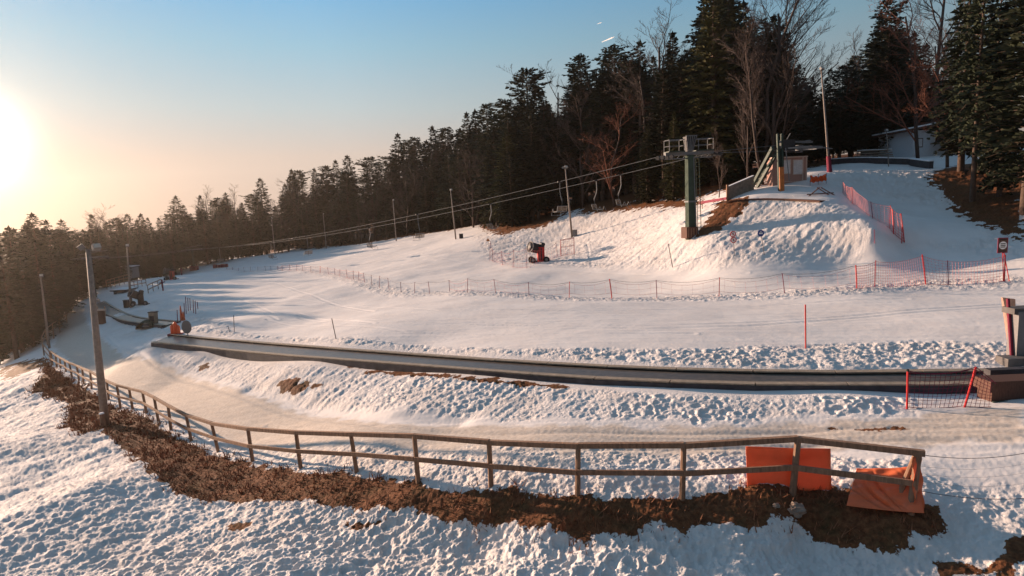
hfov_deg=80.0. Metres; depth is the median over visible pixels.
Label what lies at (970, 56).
fir tree
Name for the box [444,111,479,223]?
fir tree
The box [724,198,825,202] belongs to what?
platform edge
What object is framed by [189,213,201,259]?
fir tree
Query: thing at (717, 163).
bare tree
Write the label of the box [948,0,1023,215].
fir tree
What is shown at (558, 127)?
bare tree
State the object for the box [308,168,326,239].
fir tree
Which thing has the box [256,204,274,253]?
fir tree
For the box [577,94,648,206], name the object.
bare tree
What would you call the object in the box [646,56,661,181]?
fir tree
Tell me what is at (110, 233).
fir tree
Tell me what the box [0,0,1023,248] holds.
sky
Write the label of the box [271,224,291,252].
fir tree
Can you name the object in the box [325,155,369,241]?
fir tree
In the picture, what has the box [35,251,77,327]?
fir tree
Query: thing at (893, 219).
safety net
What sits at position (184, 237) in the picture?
fir tree
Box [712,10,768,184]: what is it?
bare tree
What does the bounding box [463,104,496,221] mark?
fir tree
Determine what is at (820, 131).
fir tree
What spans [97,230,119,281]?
fir tree
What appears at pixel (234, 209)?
bare tree
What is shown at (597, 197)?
fir tree
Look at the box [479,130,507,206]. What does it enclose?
fir tree
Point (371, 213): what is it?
bare tree
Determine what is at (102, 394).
lamp post
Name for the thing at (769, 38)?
fir tree
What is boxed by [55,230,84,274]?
fir tree
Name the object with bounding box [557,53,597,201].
fir tree
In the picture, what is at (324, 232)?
lamp post
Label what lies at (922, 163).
wall
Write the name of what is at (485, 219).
fir tree
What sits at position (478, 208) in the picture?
bare tree
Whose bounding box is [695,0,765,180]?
fir tree
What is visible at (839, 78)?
fir tree
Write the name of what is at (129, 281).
lamp post
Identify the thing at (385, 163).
fir tree
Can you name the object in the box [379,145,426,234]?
bare tree
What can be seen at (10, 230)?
fir tree
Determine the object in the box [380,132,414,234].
fir tree
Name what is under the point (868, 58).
fir tree
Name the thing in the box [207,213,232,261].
fir tree
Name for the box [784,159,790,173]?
window
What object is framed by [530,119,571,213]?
fir tree
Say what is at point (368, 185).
fir tree
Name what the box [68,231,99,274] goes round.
fir tree
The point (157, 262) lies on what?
fir tree
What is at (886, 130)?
lamp post
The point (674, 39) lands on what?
fir tree
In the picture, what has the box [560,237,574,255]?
net panel
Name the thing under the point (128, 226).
fir tree
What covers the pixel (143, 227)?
fir tree
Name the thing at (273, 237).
lamp post
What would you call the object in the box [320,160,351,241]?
fir tree
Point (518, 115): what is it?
fir tree
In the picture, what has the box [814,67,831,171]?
lamp post
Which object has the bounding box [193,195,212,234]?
fir tree
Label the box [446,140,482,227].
bare tree
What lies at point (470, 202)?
haul rope
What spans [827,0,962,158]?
bare tree
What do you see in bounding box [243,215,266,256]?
fir tree
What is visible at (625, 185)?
fir tree
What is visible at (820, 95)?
fir tree
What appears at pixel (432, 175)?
fir tree
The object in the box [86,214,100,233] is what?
fir tree
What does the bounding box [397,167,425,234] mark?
fir tree
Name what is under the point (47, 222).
fir tree
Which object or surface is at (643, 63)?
pine tree
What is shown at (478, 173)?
bare tree
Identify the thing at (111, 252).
fir tree
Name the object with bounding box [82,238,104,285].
fir tree
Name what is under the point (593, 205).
lift chair
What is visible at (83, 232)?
fir tree
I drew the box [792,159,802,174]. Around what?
window
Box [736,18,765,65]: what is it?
fir tree
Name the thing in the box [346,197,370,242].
fir tree
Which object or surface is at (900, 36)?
fir tree
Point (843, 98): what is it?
fir tree
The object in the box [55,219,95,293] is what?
fir tree
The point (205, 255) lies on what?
fir tree
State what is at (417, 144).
fir tree
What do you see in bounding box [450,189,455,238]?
lamp post
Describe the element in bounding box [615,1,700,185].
bare tree
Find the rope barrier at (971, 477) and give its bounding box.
[922,453,1023,499]
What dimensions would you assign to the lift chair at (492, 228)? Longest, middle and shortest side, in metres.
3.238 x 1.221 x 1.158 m
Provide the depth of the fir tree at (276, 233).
167.04 m
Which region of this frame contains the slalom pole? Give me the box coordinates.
[805,305,806,348]
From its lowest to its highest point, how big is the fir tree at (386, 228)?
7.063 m
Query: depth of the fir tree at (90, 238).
100.92 m
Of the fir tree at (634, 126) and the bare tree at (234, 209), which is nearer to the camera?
the fir tree at (634, 126)
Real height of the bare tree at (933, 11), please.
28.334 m
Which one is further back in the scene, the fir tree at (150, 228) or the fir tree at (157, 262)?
the fir tree at (150, 228)
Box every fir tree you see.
[0,225,56,345]
[0,231,25,254]
[0,248,43,359]
[0,261,53,350]
[0,267,43,352]
[0,268,27,359]
[0,283,28,363]
[0,324,17,361]
[8,228,56,318]
[12,254,65,346]
[18,226,76,328]
[20,212,86,312]
[20,239,83,336]
[23,224,77,313]
[28,254,71,328]
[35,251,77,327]
[40,219,87,300]
[40,228,80,314]
[48,229,86,288]
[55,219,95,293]
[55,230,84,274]
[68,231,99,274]
[69,242,97,300]
[74,235,100,289]
[79,229,100,284]
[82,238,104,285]
[83,229,113,288]
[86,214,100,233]
[86,228,107,241]
[91,230,120,287]
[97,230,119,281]
[101,222,131,279]
[106,239,126,284]
[107,218,131,280]
[109,231,131,282]
[116,223,138,281]
[120,227,145,280]
[121,229,154,279]
[122,214,144,256]
[131,213,154,246]
[132,219,149,278]
[136,231,162,278]
[141,234,165,278]
[145,217,160,265]
[147,232,170,276]
[154,228,172,274]
[156,218,170,248]
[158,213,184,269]
[161,224,191,274]
[162,195,196,242]
[171,222,191,271]
[177,224,196,268]
[179,205,201,263]
[182,215,198,244]
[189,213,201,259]
[190,209,223,263]
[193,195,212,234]
[194,208,209,260]
[197,216,222,263]
[205,202,232,241]
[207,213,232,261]
[208,197,221,217]
[214,198,246,251]
[215,202,227,259]
[219,192,243,258]
[225,219,240,258]
[228,211,251,258]
[236,210,248,255]
[237,202,249,256]
[238,194,262,254]
[238,207,248,256]
[242,217,255,256]
[243,199,274,253]
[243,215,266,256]
[247,178,281,253]
[254,237,263,255]
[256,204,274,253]
[271,224,283,252]
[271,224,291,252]
[272,184,295,249]
[273,169,307,248]
[286,170,310,238]
[292,207,313,249]
[293,193,318,246]
[305,189,330,244]
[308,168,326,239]
[311,220,323,248]
[312,165,338,243]
[314,177,339,244]
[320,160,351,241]
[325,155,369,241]
[326,187,354,245]
[329,171,363,243]
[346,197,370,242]
[349,179,369,238]
[353,156,382,238]
[357,174,374,234]
[363,163,395,236]
[366,174,396,235]
[369,186,393,238]
[372,155,402,236]
[378,211,393,239]
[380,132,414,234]
[390,142,421,212]
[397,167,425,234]
[399,137,430,229]
[409,140,430,219]
[411,177,440,232]
[414,158,446,231]
[417,142,455,226]
[420,126,443,197]
[425,127,459,199]
[431,149,459,226]
[435,185,458,229]
[436,143,476,227]
[442,128,465,223]
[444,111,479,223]
[453,122,485,222]
[456,109,484,221]
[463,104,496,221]
[467,130,501,226]
[471,115,498,201]
[472,140,500,228]
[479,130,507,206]
[481,111,536,220]
[482,98,517,187]
[485,131,530,226]
[493,98,559,218]
[493,152,530,227]
[498,105,561,220]
[504,67,556,218]
[513,138,556,219]
[526,84,546,212]
[528,113,580,213]
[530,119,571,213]
[532,90,573,211]
[546,103,574,206]
[550,82,592,205]
[556,76,590,203]
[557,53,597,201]
[569,86,626,200]
[571,73,614,201]
[573,60,615,197]
[580,44,642,196]
[581,70,629,198]
[596,83,649,194]
[600,58,652,193]
[612,59,649,193]
[614,65,655,190]
[630,69,686,196]
[630,125,663,203]
[637,50,677,180]
[640,30,688,186]
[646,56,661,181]
[653,60,706,189]
[657,112,684,201]
[665,0,738,184]
[665,0,767,185]
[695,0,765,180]
[700,0,746,114]
[731,0,771,174]
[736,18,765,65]
[745,38,819,160]
[746,31,804,168]
[753,24,813,161]
[760,14,799,157]
[785,91,821,162]
[791,99,822,162]
[794,64,829,153]
[806,75,825,163]
[810,108,829,162]
[814,69,843,156]
[815,81,842,160]
[822,100,843,155]
[828,64,855,157]
[831,60,863,156]
[841,55,864,154]
[845,27,923,156]
[846,0,910,134]
[849,37,895,118]
[854,99,890,156]
[860,17,884,73]
[880,40,929,125]
[886,19,939,125]
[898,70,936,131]
[908,33,934,89]
[911,42,947,121]
[925,0,1000,171]
[934,0,1014,201]
[937,74,955,114]
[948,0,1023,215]
[961,0,1023,196]
[963,0,1022,174]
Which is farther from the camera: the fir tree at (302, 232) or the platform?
the fir tree at (302, 232)
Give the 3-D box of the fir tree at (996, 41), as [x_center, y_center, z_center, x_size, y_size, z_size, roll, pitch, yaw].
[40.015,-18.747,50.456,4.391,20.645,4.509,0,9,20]
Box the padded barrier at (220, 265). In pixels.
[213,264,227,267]
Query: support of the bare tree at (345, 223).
on the ground at (94, 502)
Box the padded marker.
[167,321,183,335]
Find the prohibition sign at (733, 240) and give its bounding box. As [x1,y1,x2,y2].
[730,231,736,255]
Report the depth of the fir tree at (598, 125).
93.08 m
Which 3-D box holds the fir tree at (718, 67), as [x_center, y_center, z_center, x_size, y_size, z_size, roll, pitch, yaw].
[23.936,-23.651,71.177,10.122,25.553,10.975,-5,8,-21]
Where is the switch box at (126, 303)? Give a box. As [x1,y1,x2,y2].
[122,299,129,307]
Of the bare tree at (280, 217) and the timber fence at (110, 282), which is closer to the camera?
the timber fence at (110, 282)
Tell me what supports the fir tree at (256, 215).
on the ground at (94, 502)
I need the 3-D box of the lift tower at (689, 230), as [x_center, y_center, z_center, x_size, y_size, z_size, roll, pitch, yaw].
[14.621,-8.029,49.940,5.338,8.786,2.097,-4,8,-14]
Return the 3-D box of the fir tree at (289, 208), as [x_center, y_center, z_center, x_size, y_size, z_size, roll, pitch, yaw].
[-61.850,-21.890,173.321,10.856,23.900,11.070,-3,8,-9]
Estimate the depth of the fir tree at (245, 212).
177.24 m
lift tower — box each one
[70,250,109,297]
[181,245,203,270]
[655,135,722,239]
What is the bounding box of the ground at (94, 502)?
[0,148,1023,575]
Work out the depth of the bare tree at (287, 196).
169.79 m
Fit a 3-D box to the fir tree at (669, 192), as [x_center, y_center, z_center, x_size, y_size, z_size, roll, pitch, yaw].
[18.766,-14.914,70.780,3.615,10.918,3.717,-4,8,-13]
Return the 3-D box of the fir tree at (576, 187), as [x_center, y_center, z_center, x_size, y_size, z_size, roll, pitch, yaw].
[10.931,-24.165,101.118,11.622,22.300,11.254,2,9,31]
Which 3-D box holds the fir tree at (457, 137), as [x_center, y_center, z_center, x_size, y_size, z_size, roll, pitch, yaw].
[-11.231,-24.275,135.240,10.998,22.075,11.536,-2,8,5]
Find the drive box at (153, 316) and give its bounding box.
[147,311,158,325]
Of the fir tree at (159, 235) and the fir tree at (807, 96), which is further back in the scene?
the fir tree at (159, 235)
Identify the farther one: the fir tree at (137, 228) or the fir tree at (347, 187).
the fir tree at (347, 187)
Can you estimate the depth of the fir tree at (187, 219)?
152.67 m
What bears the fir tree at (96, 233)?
on the ground at (94, 502)
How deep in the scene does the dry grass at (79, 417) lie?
21.24 m
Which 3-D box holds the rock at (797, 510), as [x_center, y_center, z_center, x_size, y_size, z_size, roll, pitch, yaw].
[5.691,4.450,12.209,0.374,0.315,0.334,-6,8,-23]
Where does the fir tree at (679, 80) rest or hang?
on the ground at (94, 502)
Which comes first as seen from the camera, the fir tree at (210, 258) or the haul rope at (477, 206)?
the haul rope at (477, 206)
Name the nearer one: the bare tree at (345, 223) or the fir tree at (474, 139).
the fir tree at (474, 139)
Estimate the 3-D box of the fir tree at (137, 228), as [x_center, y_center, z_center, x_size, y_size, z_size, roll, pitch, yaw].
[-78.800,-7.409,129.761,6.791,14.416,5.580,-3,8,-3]
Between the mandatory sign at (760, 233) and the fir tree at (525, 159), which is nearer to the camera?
the mandatory sign at (760, 233)
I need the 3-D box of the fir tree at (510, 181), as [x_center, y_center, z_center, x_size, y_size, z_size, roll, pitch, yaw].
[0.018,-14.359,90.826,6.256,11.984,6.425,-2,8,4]
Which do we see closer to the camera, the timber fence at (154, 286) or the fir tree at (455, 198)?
the timber fence at (154, 286)
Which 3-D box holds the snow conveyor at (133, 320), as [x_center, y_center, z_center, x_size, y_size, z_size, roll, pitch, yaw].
[-43.101,2.882,67.386,2.598,2.543,39.592,-9,10,-41]
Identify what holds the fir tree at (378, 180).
on the ground at (94, 502)
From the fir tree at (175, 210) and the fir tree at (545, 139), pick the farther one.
the fir tree at (175, 210)
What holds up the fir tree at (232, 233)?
on the ground at (94, 502)
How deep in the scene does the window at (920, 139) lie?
73.81 m
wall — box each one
[726,175,753,200]
[831,157,933,168]
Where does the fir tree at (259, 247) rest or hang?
on the ground at (94, 502)
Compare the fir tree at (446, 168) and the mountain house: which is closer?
the mountain house
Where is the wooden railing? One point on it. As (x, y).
(794, 468)
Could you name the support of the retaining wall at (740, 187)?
on the ground at (94, 502)
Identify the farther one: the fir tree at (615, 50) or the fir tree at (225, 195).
the fir tree at (225, 195)
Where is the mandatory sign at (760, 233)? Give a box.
[757,230,764,254]
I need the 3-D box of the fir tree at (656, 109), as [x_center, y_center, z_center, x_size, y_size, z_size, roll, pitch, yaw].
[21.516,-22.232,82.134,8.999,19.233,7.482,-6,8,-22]
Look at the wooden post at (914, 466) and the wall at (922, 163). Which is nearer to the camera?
the wooden post at (914, 466)
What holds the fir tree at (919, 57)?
on the ground at (94, 502)
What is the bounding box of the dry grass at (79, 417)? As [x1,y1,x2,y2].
[21,356,942,553]
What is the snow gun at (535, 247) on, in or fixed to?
on the ground at (94, 502)
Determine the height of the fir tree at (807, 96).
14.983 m
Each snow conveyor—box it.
[97,301,180,328]
[151,334,983,393]
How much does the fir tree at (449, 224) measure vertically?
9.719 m
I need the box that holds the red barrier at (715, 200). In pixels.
[699,197,726,208]
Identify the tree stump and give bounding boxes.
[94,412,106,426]
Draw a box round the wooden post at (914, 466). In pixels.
[912,457,924,512]
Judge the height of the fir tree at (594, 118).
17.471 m
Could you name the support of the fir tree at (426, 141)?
on the ground at (94, 502)
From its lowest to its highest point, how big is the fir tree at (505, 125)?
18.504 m
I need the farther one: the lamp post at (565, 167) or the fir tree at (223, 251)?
the fir tree at (223, 251)
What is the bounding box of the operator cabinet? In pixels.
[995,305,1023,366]
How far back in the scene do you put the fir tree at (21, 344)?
65.05 m
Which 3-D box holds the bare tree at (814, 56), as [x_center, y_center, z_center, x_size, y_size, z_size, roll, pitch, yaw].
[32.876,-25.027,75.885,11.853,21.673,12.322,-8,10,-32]
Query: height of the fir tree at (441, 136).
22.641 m
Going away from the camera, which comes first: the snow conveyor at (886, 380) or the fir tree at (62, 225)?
the snow conveyor at (886, 380)
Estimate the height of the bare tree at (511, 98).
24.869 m
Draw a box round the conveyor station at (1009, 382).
[973,366,1023,402]
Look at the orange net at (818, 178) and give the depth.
52.22 m
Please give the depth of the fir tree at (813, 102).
85.80 m
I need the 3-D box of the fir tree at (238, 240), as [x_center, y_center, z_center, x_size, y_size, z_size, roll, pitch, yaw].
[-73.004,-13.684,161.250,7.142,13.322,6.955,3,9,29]
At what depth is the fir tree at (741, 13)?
75.97 m
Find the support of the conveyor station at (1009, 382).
on the ground at (94, 502)
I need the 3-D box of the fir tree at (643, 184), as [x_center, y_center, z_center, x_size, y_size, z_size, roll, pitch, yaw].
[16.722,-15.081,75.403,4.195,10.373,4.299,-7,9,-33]
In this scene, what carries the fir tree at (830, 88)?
on the ground at (94, 502)
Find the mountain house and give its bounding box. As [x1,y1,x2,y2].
[872,118,971,156]
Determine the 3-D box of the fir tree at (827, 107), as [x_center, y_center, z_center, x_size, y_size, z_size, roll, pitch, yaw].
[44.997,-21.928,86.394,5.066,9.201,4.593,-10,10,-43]
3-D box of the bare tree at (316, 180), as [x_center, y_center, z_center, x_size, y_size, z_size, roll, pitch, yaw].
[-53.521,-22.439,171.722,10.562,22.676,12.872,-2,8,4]
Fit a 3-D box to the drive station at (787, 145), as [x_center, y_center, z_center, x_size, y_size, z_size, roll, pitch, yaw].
[23.435,-10.790,53.846,4.914,5.173,7.253,-9,10,-38]
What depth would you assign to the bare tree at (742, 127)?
57.45 m
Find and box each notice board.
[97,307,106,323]
[997,237,1009,281]
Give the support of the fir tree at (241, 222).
on the ground at (94, 502)
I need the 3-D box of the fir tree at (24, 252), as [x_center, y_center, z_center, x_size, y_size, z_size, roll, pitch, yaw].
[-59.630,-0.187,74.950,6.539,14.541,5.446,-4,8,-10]
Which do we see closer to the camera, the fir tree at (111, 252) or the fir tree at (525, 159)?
the fir tree at (525, 159)
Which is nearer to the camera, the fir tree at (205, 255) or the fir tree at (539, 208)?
the fir tree at (539, 208)
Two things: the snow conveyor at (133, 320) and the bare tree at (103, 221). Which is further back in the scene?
the bare tree at (103, 221)
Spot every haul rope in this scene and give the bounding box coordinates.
[83,145,775,259]
[92,150,775,263]
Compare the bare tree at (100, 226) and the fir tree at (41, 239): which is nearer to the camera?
the fir tree at (41, 239)
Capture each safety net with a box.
[226,254,1005,298]
[490,239,560,267]
[842,182,904,243]
[906,367,995,408]
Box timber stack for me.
[854,149,893,156]
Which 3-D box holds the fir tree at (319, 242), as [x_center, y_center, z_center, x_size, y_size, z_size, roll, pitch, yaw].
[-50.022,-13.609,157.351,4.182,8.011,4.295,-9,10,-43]
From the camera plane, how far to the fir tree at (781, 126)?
72.83 m
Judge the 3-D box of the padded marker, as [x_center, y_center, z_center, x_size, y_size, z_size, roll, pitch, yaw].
[-23.550,2.866,42.675,0.950,1.050,0.500,-3,8,0]
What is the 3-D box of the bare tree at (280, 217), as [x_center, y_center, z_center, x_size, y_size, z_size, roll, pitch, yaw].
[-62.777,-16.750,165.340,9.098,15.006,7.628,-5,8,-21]
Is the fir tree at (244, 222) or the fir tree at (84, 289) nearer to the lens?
the fir tree at (84, 289)
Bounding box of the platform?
[110,287,137,293]
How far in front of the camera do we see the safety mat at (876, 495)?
12.00 m
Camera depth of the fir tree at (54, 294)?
69.83 m
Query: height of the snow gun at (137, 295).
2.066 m
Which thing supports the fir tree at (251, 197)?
on the ground at (94, 502)
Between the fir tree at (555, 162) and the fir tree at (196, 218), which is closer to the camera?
the fir tree at (555, 162)
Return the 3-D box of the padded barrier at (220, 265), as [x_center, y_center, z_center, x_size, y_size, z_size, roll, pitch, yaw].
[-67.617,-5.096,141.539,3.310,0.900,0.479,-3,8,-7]
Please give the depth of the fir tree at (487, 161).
98.75 m
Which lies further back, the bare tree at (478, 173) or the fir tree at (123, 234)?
the fir tree at (123, 234)
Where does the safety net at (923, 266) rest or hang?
on the ground at (94, 502)
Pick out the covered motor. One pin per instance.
(139, 326)
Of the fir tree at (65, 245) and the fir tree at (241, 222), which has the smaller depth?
the fir tree at (65, 245)
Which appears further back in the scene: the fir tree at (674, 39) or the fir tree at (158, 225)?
the fir tree at (158, 225)
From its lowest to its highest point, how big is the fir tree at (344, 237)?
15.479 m
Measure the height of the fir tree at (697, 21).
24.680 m
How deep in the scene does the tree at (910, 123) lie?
77.47 m
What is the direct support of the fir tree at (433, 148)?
on the ground at (94, 502)
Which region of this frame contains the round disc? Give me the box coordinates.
[182,320,191,334]
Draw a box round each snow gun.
[127,289,149,306]
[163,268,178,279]
[527,241,549,262]
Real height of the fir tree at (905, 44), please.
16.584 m
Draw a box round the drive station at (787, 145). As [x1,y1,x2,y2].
[754,133,832,191]
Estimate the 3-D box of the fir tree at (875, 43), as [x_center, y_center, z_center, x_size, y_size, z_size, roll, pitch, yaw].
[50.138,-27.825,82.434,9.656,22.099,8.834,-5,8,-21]
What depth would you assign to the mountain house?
74.54 m
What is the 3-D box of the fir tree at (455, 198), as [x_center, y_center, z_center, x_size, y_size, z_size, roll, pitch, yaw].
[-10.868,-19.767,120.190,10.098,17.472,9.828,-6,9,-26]
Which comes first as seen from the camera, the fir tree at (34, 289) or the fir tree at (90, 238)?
the fir tree at (34, 289)
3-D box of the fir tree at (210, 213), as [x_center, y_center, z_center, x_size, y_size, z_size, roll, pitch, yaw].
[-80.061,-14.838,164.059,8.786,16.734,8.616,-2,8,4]
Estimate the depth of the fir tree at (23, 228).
76.84 m
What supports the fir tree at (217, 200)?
on the ground at (94, 502)
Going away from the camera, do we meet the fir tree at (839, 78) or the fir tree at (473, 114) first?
the fir tree at (839, 78)
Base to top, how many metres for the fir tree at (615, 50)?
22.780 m
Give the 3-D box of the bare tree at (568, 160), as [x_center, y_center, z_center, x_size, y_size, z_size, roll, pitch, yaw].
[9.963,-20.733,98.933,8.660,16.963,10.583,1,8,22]
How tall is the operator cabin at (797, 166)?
2.907 m
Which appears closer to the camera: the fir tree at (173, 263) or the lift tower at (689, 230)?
the lift tower at (689, 230)
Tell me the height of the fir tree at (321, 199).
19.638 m
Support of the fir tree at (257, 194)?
on the ground at (94, 502)
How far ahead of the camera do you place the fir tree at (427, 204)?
128.01 m
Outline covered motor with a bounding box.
[135,320,156,329]
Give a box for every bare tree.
[74,203,135,254]
[84,212,136,250]
[191,184,238,237]
[213,184,260,257]
[262,200,296,251]
[274,179,312,247]
[303,171,337,245]
[325,195,351,245]
[340,154,386,238]
[352,211,367,243]
[356,184,389,240]
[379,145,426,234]
[379,165,419,235]
[403,142,451,232]
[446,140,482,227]
[452,122,496,224]
[466,142,491,203]
[489,64,565,146]
[537,106,574,206]
[537,112,592,212]
[538,60,582,205]
[548,79,628,206]
[552,115,574,206]
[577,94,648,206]
[604,55,659,195]
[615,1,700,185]
[630,19,691,186]
[703,124,730,197]
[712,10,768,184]
[724,0,868,164]
[729,36,766,176]
[733,0,830,156]
[739,6,839,154]
[745,0,823,104]
[818,26,866,156]
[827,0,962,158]
[900,19,978,167]
[902,0,987,128]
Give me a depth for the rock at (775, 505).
12.29 m
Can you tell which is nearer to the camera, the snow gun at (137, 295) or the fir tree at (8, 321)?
the fir tree at (8, 321)
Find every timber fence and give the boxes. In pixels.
[105,274,127,287]
[131,279,146,286]
[147,279,161,292]
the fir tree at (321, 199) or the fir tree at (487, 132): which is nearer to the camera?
the fir tree at (487, 132)
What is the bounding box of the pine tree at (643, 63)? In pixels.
[624,39,654,193]
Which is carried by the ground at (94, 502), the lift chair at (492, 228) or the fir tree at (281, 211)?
the fir tree at (281, 211)
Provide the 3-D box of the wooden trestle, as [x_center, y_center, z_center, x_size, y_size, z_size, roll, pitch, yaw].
[24.869,-7.738,49.093,2.276,0.779,0.277,-3,8,0]
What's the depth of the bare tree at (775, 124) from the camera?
66.97 m
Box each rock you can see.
[772,503,779,508]
[787,501,806,518]
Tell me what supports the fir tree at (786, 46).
on the ground at (94, 502)
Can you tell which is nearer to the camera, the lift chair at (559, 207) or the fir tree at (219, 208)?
the lift chair at (559, 207)
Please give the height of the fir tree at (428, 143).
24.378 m
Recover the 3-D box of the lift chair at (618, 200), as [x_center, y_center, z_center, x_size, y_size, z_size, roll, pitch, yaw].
[10.399,-9.032,57.084,1.221,3.238,1.158,-1,8,31]
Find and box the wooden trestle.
[807,187,833,195]
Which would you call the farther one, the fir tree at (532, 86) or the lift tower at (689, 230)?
the fir tree at (532, 86)
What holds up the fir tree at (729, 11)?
on the ground at (94, 502)
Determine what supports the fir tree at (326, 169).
on the ground at (94, 502)
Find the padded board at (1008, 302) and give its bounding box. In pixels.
[1001,297,1015,354]
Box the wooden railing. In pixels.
[41,314,925,515]
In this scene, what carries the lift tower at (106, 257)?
on the ground at (94, 502)
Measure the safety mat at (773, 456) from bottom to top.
0.932 m
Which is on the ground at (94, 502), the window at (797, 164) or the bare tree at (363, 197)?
the bare tree at (363, 197)
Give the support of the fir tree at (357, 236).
on the ground at (94, 502)
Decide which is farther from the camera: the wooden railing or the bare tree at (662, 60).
the bare tree at (662, 60)
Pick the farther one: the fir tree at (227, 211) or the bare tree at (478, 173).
the fir tree at (227, 211)
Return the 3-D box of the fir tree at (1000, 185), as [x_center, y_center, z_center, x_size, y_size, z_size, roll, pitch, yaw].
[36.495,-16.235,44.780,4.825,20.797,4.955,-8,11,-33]
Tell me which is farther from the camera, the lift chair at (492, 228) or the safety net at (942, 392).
the lift chair at (492, 228)
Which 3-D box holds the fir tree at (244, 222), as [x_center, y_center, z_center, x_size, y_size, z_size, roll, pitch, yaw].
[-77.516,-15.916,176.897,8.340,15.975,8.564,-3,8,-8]
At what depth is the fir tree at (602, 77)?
87.68 m
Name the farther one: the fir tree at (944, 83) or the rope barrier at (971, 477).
the fir tree at (944, 83)
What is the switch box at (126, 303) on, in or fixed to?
on the ground at (94, 502)
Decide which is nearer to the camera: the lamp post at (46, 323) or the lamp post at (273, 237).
the lamp post at (46, 323)
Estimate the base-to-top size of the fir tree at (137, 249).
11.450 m
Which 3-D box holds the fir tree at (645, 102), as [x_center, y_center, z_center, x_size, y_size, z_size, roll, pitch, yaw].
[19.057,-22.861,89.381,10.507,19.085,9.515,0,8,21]
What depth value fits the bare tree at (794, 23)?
71.02 m
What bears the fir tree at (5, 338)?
on the ground at (94, 502)
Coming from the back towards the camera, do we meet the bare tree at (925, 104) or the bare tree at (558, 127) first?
the bare tree at (558, 127)
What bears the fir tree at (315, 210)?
on the ground at (94, 502)
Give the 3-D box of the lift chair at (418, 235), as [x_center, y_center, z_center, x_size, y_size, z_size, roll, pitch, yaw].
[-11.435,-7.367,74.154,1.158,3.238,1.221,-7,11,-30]
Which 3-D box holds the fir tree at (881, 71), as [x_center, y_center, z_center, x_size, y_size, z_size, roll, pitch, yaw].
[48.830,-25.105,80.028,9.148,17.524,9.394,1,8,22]
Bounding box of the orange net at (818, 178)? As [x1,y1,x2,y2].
[810,173,826,182]
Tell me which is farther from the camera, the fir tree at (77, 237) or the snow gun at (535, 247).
the fir tree at (77, 237)
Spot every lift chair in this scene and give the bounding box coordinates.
[413,214,423,240]
[487,203,500,231]
[551,181,567,215]
[591,180,607,212]
[615,174,631,208]
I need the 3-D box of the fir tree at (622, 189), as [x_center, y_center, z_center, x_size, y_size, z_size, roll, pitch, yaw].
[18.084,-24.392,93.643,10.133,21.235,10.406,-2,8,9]
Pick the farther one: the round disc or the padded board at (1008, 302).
the round disc
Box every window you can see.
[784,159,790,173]
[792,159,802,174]
[918,138,922,146]
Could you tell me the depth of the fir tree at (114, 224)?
125.11 m
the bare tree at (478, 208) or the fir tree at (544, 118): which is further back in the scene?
the bare tree at (478, 208)
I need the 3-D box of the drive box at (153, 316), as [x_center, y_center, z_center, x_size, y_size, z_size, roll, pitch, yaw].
[-32.243,2.793,54.895,0.738,1.382,0.550,-3,8,0]
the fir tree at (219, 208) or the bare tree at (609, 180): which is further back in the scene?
the fir tree at (219, 208)
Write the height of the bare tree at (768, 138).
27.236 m
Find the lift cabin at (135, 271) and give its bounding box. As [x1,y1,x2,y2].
[124,265,139,277]
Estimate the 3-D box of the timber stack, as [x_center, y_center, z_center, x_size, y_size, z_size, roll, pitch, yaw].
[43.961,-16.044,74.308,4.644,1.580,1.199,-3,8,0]
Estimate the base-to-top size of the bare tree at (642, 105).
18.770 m
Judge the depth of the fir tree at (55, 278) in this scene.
74.39 m
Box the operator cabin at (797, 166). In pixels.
[767,156,807,185]
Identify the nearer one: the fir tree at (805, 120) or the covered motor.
the covered motor
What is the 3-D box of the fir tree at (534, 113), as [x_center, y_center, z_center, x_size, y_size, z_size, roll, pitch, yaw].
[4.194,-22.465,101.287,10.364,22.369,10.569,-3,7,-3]
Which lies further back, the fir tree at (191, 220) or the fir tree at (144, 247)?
the fir tree at (191, 220)
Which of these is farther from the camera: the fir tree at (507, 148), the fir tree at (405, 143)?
the fir tree at (405, 143)
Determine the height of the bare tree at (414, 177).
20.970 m
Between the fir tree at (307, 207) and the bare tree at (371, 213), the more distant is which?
the fir tree at (307, 207)
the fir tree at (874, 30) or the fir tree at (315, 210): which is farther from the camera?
the fir tree at (315, 210)
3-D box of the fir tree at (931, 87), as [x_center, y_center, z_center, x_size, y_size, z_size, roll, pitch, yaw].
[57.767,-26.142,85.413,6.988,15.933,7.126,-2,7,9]
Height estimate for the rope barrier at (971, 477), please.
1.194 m
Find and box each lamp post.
[39,274,50,348]
[77,243,109,423]
[125,244,131,307]
[271,217,275,253]
[323,213,326,248]
[393,199,396,240]
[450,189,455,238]
[562,165,572,237]
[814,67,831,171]
[884,129,888,166]
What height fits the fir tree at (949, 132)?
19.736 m
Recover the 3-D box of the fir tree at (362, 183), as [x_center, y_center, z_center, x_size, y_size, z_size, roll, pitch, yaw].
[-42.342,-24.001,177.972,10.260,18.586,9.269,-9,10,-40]
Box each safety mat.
[746,446,830,490]
[846,467,923,512]
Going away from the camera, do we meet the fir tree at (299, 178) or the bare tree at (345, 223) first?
the bare tree at (345, 223)

